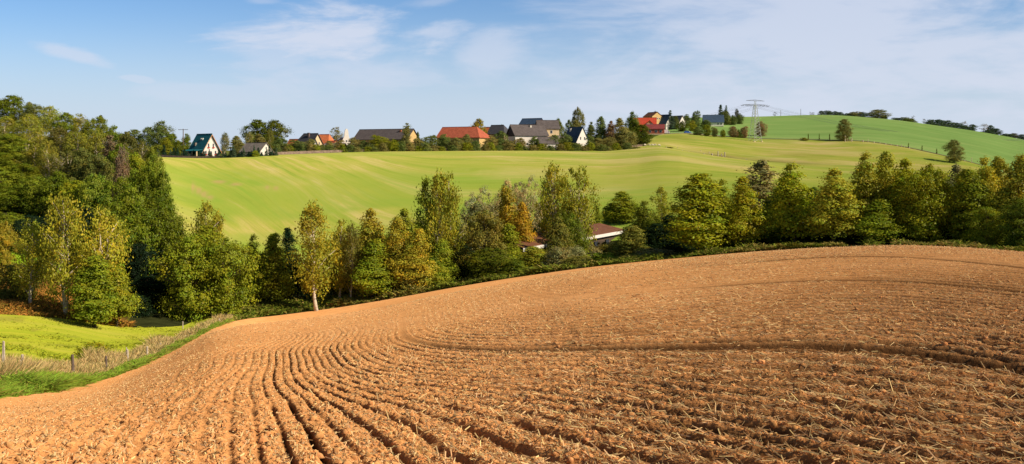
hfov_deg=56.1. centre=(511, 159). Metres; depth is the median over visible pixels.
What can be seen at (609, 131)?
alder tree
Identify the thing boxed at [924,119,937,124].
bush
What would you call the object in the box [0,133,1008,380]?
ground
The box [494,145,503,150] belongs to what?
garden bush
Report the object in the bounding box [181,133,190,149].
broadleaf tree
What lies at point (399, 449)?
soil clods
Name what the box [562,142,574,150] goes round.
garden bush
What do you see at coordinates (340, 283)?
birch tree
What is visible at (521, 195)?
willow tree
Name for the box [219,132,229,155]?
birch tree
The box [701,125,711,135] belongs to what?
broadleaf tree
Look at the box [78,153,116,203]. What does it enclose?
broadleaf tree
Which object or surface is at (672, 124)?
spruce tree
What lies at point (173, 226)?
broadleaf tree
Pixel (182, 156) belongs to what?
garden fence
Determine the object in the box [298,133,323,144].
house
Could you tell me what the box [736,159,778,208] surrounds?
slender tree
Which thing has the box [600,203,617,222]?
alder tree
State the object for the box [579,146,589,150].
garden bush
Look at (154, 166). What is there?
broadleaf tree
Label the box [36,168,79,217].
broadleaf tree
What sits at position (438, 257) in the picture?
alder tree
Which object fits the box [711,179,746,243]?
alder tree
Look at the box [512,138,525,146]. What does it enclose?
broadleaf tree
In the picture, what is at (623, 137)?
broadleaf tree
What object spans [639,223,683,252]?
bush
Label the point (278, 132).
broadleaf tree
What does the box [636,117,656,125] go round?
house
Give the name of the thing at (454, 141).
broadleaf tree
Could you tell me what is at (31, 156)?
birch tree
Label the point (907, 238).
alder tree
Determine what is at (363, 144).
bush
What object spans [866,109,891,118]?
broadleaf tree
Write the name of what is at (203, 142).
house
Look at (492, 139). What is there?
broadleaf tree
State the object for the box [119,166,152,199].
broadleaf tree
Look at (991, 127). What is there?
broadleaf tree
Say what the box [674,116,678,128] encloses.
broadleaf tree
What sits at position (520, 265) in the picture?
bush
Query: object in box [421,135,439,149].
broadleaf tree
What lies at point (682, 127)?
broadleaf tree
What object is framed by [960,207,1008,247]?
broadleaf tree
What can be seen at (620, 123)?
alder tree
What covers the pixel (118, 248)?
birch tree
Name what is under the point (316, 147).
garden bush
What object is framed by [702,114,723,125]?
barn
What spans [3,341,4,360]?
fence post
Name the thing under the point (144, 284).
broadleaf tree
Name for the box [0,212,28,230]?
broadleaf tree
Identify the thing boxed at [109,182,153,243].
broadleaf tree
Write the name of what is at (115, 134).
broadleaf tree
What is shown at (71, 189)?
broadleaf tree
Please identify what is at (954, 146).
broadleaf tree
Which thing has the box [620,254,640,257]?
bush
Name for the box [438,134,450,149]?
broadleaf tree
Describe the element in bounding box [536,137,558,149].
shed
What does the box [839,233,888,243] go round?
alder tree
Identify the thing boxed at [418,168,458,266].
birch tree
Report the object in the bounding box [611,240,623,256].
bush
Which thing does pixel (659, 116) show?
house
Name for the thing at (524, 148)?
garden bush
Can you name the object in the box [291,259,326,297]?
broadleaf tree
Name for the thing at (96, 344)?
bush
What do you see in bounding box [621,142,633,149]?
garden bush
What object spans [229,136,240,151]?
alder tree
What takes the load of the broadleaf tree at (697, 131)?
on the ground at (158, 319)
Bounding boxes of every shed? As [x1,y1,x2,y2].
[503,223,622,268]
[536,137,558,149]
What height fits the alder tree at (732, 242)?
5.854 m
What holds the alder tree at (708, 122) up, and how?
on the ground at (158, 319)
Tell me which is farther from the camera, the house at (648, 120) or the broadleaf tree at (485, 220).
the house at (648, 120)
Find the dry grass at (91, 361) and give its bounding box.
[0,313,233,379]
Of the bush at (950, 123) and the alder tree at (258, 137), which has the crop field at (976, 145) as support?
the bush at (950, 123)
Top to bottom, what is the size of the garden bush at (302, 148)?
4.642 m
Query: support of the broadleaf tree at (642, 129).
on the ground at (158, 319)
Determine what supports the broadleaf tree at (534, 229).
on the ground at (158, 319)
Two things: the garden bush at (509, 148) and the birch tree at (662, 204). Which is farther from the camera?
the garden bush at (509, 148)
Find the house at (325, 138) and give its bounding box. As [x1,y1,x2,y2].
[319,134,333,143]
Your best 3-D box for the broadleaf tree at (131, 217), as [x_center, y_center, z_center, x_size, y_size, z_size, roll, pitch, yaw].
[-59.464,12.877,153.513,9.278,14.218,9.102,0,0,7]
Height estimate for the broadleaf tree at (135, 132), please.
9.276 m
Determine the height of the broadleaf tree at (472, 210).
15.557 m
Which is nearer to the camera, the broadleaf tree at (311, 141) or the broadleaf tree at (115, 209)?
the broadleaf tree at (115, 209)
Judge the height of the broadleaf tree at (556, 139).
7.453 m
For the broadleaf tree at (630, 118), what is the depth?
519.39 m
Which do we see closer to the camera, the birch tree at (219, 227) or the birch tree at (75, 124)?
the birch tree at (219, 227)
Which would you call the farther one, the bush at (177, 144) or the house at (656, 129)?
the house at (656, 129)
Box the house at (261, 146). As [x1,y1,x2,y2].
[239,142,273,154]
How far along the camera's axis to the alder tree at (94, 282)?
109.75 m
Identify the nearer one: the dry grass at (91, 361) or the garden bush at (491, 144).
the dry grass at (91, 361)
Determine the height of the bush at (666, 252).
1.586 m
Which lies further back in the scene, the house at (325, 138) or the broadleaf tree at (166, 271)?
the house at (325, 138)
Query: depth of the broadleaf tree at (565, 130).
454.35 m
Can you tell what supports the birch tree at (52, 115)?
on the ground at (158, 319)
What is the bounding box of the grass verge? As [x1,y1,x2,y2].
[0,318,233,398]
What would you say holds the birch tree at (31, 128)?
on the ground at (158, 319)
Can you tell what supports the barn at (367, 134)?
on the ground at (158, 319)
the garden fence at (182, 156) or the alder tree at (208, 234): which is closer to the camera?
the alder tree at (208, 234)
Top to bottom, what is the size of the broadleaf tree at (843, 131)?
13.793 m
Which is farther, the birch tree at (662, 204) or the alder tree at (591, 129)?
the alder tree at (591, 129)
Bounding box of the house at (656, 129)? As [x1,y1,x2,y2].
[646,124,664,134]
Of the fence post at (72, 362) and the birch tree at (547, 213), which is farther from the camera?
the birch tree at (547, 213)
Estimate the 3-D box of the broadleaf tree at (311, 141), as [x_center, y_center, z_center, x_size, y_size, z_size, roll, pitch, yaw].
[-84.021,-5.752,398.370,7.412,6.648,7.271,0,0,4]
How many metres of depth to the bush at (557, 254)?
151.50 m
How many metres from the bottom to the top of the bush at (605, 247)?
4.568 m
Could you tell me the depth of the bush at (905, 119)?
848.54 m
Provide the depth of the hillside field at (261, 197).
310.74 m
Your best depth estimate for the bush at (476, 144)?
403.05 m
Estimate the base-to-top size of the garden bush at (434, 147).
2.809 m
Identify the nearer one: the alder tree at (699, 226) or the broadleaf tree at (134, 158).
the alder tree at (699, 226)
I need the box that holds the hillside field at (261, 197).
[156,133,1023,266]
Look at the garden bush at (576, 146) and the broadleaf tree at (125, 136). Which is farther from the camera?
the garden bush at (576, 146)
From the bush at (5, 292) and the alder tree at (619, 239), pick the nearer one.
the bush at (5, 292)
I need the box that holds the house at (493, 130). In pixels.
[487,125,507,143]
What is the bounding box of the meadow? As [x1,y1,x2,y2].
[0,299,247,361]
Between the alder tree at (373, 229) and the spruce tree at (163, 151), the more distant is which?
the spruce tree at (163, 151)
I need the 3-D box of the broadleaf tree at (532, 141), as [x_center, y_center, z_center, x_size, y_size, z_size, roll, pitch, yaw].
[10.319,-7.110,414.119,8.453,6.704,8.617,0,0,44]
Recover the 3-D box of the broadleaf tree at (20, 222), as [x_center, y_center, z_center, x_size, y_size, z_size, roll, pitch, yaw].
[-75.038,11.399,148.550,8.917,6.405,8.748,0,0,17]
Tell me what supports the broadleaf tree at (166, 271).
on the ground at (158, 319)
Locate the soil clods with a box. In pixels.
[0,278,1023,463]
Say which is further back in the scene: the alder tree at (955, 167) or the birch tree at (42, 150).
the birch tree at (42, 150)
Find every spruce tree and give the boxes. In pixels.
[160,145,166,154]
[231,145,235,157]
[263,228,304,299]
[288,255,311,298]
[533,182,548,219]
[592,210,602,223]
[666,110,674,129]
[717,105,723,114]
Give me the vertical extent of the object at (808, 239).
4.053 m
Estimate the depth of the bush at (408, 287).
143.70 m
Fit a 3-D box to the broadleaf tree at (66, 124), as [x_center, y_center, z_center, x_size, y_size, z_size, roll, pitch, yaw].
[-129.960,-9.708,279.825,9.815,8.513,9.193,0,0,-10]
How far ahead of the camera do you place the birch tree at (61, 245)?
113.75 m
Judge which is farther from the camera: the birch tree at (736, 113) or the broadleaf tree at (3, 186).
the birch tree at (736, 113)
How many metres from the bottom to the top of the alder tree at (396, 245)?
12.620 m
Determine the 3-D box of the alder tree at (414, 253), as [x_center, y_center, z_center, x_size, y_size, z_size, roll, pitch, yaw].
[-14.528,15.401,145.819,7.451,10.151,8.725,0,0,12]
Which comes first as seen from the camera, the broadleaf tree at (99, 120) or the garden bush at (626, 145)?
the broadleaf tree at (99, 120)
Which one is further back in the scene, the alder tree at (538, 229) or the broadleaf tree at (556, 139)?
the broadleaf tree at (556, 139)
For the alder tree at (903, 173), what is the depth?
143.50 m
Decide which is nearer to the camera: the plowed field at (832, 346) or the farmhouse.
the plowed field at (832, 346)
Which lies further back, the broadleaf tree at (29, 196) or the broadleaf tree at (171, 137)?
the broadleaf tree at (171, 137)
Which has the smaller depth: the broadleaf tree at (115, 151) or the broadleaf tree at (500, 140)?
the broadleaf tree at (115, 151)
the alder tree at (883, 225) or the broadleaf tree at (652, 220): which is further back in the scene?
the broadleaf tree at (652, 220)
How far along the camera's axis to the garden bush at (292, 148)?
384.79 m
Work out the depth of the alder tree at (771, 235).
156.41 m
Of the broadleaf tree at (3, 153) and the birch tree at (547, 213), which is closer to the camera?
the birch tree at (547, 213)
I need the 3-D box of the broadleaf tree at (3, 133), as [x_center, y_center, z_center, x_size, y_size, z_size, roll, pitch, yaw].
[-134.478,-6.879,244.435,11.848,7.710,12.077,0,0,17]
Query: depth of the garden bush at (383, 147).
394.29 m
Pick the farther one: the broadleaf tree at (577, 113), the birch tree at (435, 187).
the broadleaf tree at (577, 113)
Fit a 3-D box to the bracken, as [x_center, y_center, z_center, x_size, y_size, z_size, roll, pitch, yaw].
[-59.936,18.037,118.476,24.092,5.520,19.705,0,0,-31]
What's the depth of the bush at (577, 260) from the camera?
147.38 m
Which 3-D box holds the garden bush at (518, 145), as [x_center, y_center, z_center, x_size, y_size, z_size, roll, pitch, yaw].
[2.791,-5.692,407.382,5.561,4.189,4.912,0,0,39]
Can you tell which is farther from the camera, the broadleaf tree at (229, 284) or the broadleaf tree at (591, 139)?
the broadleaf tree at (591, 139)
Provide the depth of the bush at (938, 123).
846.95 m
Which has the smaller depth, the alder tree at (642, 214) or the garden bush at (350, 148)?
the alder tree at (642, 214)
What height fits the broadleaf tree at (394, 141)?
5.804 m
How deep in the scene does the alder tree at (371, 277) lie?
143.49 m
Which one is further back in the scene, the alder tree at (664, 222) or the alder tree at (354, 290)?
the alder tree at (664, 222)
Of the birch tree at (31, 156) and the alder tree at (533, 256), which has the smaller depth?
the alder tree at (533, 256)
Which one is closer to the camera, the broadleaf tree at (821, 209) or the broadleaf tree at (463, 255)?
the broadleaf tree at (821, 209)
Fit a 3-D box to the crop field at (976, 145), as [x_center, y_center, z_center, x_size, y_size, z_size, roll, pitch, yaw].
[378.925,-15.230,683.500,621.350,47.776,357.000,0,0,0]
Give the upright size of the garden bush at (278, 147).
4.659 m
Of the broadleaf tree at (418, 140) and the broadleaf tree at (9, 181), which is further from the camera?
the broadleaf tree at (418, 140)
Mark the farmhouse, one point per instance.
(518, 131)
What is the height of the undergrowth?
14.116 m
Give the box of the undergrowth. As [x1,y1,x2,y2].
[232,237,1023,320]
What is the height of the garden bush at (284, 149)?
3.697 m
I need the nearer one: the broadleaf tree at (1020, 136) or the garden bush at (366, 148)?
the garden bush at (366, 148)
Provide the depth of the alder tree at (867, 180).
145.38 m
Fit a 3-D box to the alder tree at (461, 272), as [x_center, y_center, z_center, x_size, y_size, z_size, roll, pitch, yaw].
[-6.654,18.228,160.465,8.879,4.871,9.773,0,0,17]
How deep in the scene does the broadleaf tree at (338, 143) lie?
403.24 m
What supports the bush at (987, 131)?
on the crop field at (976, 145)
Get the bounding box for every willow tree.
[329,127,343,140]
[456,198,481,231]
[464,185,503,217]
[494,179,533,219]
[513,173,546,231]
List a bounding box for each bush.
[0,262,48,299]
[70,341,117,358]
[125,293,157,317]
[153,144,168,154]
[171,140,187,154]
[252,150,259,156]
[272,144,281,151]
[281,146,291,154]
[282,145,295,154]
[294,143,306,150]
[305,143,314,153]
[312,144,320,150]
[322,144,335,149]
[337,144,348,152]
[345,144,354,151]
[352,146,361,151]
[358,140,368,150]
[364,146,371,151]
[369,147,379,151]
[378,143,388,151]
[388,143,400,150]
[389,267,429,295]
[398,141,406,150]
[404,143,416,150]
[419,142,432,150]
[424,266,456,287]
[430,145,439,150]
[447,145,456,150]
[461,143,473,150]
[471,141,481,150]
[479,144,492,150]
[486,142,497,150]
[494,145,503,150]
[500,259,528,274]
[502,140,513,148]
[503,142,515,150]
[513,142,522,150]
[521,146,529,150]
[527,145,538,150]
[536,143,545,150]
[540,247,574,265]
[548,145,555,150]
[556,143,567,150]
[556,255,591,266]
[561,245,588,264]
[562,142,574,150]
[569,143,581,150]
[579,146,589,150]
[583,252,624,261]
[586,142,595,150]
[586,245,601,259]
[590,241,619,256]
[595,144,609,150]
[611,142,620,149]
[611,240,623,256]
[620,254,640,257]
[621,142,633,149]
[634,248,680,256]
[729,115,737,124]
[898,117,912,120]
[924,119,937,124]
[931,119,947,125]
[939,120,955,127]
[959,125,974,129]
[981,130,995,133]
[1000,133,1016,136]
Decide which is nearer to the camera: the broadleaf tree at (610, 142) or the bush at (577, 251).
the bush at (577, 251)
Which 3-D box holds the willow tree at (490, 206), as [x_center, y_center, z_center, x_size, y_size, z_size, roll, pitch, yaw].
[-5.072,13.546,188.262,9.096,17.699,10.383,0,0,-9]
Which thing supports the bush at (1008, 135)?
on the crop field at (976, 145)
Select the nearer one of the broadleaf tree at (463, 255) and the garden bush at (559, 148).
the broadleaf tree at (463, 255)
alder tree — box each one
[63,255,123,327]
[64,147,94,190]
[96,255,147,326]
[160,138,173,153]
[165,223,248,315]
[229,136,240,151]
[233,140,244,154]
[241,233,262,304]
[247,232,302,301]
[253,134,265,141]
[315,239,331,295]
[316,259,345,294]
[330,253,362,292]
[347,238,400,298]
[350,208,387,294]
[379,216,412,288]
[383,208,419,258]
[390,228,440,289]
[425,239,461,280]
[455,260,482,278]
[493,185,517,233]
[496,223,525,267]
[510,202,537,242]
[516,245,552,267]
[533,223,547,231]
[539,216,575,260]
[586,122,595,139]
[593,116,605,138]
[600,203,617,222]
[603,191,648,224]
[604,121,616,143]
[612,118,631,141]
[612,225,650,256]
[615,224,632,240]
[629,201,654,243]
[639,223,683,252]
[654,172,733,249]
[660,214,674,236]
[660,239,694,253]
[684,114,696,124]
[697,224,740,248]
[700,120,711,127]
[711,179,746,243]
[720,176,772,245]
[750,209,771,245]
[754,187,790,243]
[761,161,828,241]
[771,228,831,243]
[797,167,868,241]
[797,185,819,222]
[826,234,859,244]
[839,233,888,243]
[844,150,894,237]
[851,199,909,241]
[870,151,899,244]
[881,158,934,239]
[882,234,914,244]
[888,174,944,240]
[939,167,997,242]
[941,200,962,240]
[945,164,962,201]
[967,155,1002,225]
[982,154,1023,234]
[990,155,1014,204]
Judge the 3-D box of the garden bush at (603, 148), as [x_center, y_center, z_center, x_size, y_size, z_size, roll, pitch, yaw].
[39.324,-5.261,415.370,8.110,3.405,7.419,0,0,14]
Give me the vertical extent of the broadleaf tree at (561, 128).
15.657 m
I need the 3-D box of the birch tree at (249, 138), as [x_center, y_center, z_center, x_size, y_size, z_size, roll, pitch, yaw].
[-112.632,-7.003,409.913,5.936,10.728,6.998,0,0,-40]
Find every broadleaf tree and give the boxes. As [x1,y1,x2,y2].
[0,94,28,132]
[0,123,9,141]
[0,133,34,155]
[0,150,16,164]
[0,154,33,175]
[0,167,22,193]
[0,182,9,201]
[0,186,38,212]
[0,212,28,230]
[0,220,19,279]
[3,163,43,194]
[9,214,54,254]
[12,174,55,215]
[16,102,49,131]
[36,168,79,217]
[38,215,73,255]
[45,180,91,217]
[48,112,79,139]
[69,204,108,259]
[75,173,115,233]
[77,115,108,154]
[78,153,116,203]
[86,197,146,266]
[91,177,131,211]
[101,125,123,147]
[101,143,131,181]
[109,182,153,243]
[115,131,144,158]
[116,196,166,274]
[118,243,160,286]
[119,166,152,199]
[125,152,146,179]
[127,129,142,149]
[127,275,167,308]
[132,165,163,203]
[133,248,169,288]
[137,126,156,151]
[138,157,159,193]
[138,199,189,259]
[140,233,231,322]
[145,147,166,176]
[146,279,195,312]
[148,120,175,148]
[149,189,182,236]
[151,169,178,212]
[152,251,182,280]
[159,134,181,145]
[160,217,184,244]
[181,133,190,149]
[193,234,269,315]
[237,119,270,142]
[258,119,294,150]
[271,138,290,149]
[289,139,307,149]
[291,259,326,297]
[305,138,317,149]
[333,140,345,147]
[346,137,360,146]
[369,135,388,147]
[387,139,397,150]
[411,138,422,147]
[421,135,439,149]
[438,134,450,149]
[447,137,463,149]
[450,242,474,277]
[453,210,510,275]
[454,202,496,255]
[460,134,472,146]
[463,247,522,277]
[472,118,488,132]
[482,135,498,146]
[493,131,508,148]
[511,215,535,232]
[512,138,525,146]
[527,136,540,149]
[545,135,563,145]
[550,210,589,260]
[557,119,563,134]
[559,133,572,145]
[563,119,572,133]
[570,106,585,130]
[571,120,580,126]
[585,135,595,148]
[591,138,606,148]
[603,137,617,147]
[613,127,638,148]
[625,111,641,127]
[628,120,640,146]
[629,124,653,145]
[642,216,667,243]
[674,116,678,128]
[675,121,688,131]
[688,120,696,130]
[691,110,700,126]
[693,127,702,134]
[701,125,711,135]
[711,127,719,136]
[720,130,726,136]
[722,111,730,124]
[727,126,738,137]
[736,113,744,123]
[738,225,767,245]
[740,126,748,137]
[755,121,767,135]
[805,192,841,241]
[834,119,854,140]
[849,111,861,116]
[857,112,869,116]
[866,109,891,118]
[897,163,957,241]
[941,140,965,162]
[952,123,963,128]
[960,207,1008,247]
[969,124,978,130]
[986,125,995,132]
[992,197,1023,247]
[993,128,1001,134]
[1017,134,1023,139]
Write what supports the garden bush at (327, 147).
on the ground at (158, 319)
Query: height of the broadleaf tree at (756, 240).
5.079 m
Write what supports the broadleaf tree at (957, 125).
on the ground at (158, 319)
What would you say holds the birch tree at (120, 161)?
on the ground at (158, 319)
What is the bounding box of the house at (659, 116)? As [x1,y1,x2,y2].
[643,112,662,123]
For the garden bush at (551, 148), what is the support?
on the ground at (158, 319)
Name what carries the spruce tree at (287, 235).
on the ground at (158, 319)
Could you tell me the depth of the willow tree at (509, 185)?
190.69 m
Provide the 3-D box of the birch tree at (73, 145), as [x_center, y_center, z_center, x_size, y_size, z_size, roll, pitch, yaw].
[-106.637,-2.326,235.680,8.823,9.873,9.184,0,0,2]
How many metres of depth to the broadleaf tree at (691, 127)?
604.28 m
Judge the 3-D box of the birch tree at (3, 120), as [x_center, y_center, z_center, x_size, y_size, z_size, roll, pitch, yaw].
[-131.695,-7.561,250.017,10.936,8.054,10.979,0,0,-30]
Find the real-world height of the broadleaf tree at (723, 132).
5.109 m
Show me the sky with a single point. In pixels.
(216, 67)
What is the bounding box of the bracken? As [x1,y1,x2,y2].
[0,293,137,327]
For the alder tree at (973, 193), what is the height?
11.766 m
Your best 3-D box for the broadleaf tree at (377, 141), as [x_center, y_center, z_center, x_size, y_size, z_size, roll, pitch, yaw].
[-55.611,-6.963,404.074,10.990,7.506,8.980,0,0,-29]
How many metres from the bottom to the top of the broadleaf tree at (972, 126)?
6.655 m
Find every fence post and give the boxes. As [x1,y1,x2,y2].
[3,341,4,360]
[71,354,74,372]
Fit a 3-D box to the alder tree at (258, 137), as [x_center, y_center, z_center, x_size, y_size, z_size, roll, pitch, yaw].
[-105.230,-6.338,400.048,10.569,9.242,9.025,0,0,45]
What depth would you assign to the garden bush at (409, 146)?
397.25 m
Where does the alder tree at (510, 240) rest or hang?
on the ground at (158, 319)
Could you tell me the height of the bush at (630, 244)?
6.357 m
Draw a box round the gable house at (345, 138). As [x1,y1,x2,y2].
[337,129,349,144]
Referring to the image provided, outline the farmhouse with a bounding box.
[506,124,548,146]
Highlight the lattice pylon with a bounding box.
[742,100,767,141]
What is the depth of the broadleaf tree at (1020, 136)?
847.29 m
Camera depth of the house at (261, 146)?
370.09 m
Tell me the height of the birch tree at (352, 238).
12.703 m
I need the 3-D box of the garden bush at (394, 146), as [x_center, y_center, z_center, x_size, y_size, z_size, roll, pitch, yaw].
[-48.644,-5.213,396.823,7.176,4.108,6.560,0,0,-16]
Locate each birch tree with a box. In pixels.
[0,115,22,140]
[5,113,49,150]
[9,218,49,302]
[12,144,51,175]
[20,128,61,153]
[31,139,63,178]
[31,191,93,314]
[37,105,64,133]
[39,126,73,158]
[45,150,74,184]
[63,131,90,163]
[64,206,135,320]
[68,113,90,140]
[76,126,105,167]
[112,143,130,199]
[132,139,151,165]
[183,200,225,248]
[212,208,226,295]
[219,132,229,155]
[244,131,253,142]
[265,129,273,148]
[283,199,341,310]
[325,219,359,297]
[339,221,364,297]
[411,175,442,258]
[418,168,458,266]
[426,171,470,280]
[532,160,577,237]
[554,164,604,252]
[649,185,674,222]
[734,108,738,123]
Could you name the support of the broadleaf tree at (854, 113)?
on the crop field at (976, 145)
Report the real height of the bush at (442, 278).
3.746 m
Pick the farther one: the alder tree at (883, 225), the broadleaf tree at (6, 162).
the broadleaf tree at (6, 162)
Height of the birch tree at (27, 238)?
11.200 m
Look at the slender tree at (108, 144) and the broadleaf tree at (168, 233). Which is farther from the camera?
the slender tree at (108, 144)
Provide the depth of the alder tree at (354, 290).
150.62 m
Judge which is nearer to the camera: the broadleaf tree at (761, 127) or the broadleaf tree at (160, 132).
the broadleaf tree at (160, 132)
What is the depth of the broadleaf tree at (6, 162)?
210.26 m
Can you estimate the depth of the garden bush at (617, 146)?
415.94 m
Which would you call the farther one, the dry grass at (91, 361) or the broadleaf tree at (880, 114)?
the broadleaf tree at (880, 114)
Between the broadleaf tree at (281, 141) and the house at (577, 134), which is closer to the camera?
the broadleaf tree at (281, 141)
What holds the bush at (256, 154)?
on the ground at (158, 319)
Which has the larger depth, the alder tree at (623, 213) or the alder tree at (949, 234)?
the alder tree at (623, 213)
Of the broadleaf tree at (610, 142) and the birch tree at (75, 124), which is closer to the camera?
the birch tree at (75, 124)
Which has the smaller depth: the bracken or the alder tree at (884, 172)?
the bracken
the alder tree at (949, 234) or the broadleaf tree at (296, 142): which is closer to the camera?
the alder tree at (949, 234)
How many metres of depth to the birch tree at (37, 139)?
238.22 m
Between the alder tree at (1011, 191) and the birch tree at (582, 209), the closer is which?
the alder tree at (1011, 191)
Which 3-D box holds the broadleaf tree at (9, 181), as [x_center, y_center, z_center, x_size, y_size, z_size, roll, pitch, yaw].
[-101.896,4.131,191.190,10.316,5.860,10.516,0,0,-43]
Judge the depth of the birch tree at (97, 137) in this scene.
230.69 m
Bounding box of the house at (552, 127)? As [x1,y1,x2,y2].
[535,120,559,136]
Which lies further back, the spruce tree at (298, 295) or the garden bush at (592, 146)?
the garden bush at (592, 146)
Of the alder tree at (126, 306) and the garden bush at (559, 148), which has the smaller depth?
the alder tree at (126, 306)
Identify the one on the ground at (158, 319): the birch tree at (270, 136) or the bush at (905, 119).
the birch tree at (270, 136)
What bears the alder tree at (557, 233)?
on the ground at (158, 319)
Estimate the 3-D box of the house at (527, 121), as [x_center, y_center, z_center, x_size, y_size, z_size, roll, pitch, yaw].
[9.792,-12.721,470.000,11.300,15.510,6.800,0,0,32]
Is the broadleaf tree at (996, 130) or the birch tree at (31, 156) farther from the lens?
the broadleaf tree at (996, 130)
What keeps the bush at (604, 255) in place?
on the ground at (158, 319)
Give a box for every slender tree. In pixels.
[98,134,119,177]
[401,123,411,148]
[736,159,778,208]
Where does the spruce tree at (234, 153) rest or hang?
on the ground at (158, 319)
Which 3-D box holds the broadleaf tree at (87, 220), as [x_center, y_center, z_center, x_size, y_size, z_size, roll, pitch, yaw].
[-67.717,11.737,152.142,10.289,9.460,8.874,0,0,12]
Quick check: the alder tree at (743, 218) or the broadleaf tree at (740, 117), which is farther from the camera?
the broadleaf tree at (740, 117)
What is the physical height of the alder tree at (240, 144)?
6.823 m
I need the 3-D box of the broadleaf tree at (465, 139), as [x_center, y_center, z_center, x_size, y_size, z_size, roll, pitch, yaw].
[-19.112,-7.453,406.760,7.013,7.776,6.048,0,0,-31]
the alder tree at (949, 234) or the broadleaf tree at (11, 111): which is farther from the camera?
the broadleaf tree at (11, 111)
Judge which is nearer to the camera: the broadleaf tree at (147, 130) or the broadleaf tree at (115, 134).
the broadleaf tree at (115, 134)
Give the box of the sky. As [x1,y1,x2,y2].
[0,0,1023,149]
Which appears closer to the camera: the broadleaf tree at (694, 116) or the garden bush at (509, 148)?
the garden bush at (509, 148)
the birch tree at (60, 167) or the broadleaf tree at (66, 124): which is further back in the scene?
the broadleaf tree at (66, 124)
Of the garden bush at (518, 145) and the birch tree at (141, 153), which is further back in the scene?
the garden bush at (518, 145)
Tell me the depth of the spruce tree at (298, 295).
151.48 m
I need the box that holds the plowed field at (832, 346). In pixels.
[0,246,1023,463]
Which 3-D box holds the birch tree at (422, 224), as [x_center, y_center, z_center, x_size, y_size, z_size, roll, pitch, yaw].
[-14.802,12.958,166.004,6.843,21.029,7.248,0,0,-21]
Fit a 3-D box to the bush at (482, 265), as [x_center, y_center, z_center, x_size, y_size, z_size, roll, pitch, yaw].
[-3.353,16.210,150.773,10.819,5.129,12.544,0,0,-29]
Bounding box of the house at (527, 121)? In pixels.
[519,118,542,124]
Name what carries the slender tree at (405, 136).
on the ground at (158, 319)
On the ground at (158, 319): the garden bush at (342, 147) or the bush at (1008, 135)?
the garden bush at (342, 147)
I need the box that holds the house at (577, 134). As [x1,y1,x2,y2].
[566,126,588,145]
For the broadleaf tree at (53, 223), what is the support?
on the ground at (158, 319)
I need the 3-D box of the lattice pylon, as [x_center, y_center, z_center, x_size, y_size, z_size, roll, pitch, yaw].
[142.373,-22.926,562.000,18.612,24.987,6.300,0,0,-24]
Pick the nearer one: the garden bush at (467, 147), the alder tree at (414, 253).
the alder tree at (414, 253)
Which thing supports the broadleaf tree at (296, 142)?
on the ground at (158, 319)
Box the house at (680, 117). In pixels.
[673,115,685,125]
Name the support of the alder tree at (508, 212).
on the ground at (158, 319)
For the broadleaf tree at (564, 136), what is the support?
on the ground at (158, 319)
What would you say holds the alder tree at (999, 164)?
on the ground at (158, 319)
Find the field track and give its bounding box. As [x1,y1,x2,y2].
[756,138,988,167]
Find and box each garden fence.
[158,153,273,157]
[277,149,343,154]
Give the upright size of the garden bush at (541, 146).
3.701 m
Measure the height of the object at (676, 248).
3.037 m
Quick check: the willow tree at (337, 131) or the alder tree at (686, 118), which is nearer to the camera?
the willow tree at (337, 131)
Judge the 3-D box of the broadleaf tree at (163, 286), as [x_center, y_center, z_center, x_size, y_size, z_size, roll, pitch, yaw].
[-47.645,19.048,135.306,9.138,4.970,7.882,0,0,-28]
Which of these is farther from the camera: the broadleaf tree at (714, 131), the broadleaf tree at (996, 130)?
the broadleaf tree at (996, 130)
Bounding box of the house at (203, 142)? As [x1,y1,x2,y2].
[183,133,221,155]
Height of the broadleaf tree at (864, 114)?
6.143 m
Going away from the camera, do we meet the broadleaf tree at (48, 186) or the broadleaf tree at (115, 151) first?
the broadleaf tree at (48, 186)
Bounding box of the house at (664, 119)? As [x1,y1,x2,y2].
[659,114,672,128]
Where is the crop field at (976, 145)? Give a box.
[642,115,1023,171]
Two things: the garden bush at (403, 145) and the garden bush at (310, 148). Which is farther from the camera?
the garden bush at (403, 145)
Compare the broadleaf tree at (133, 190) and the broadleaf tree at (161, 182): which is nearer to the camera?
the broadleaf tree at (133, 190)
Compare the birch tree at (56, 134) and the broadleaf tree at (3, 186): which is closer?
the broadleaf tree at (3, 186)
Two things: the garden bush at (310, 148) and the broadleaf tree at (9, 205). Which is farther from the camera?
the garden bush at (310, 148)
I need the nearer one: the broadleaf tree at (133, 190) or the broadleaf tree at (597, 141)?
the broadleaf tree at (133, 190)
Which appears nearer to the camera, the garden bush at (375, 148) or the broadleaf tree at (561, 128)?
the garden bush at (375, 148)
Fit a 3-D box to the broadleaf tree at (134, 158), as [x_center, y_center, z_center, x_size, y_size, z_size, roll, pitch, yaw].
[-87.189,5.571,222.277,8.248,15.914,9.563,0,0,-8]
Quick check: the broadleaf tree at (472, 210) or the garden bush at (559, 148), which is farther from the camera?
the garden bush at (559, 148)
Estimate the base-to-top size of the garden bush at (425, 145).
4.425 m
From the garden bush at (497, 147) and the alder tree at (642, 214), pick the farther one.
the garden bush at (497, 147)
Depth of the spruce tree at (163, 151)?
365.78 m
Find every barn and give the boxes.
[353,128,416,148]
[437,126,488,149]
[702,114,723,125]

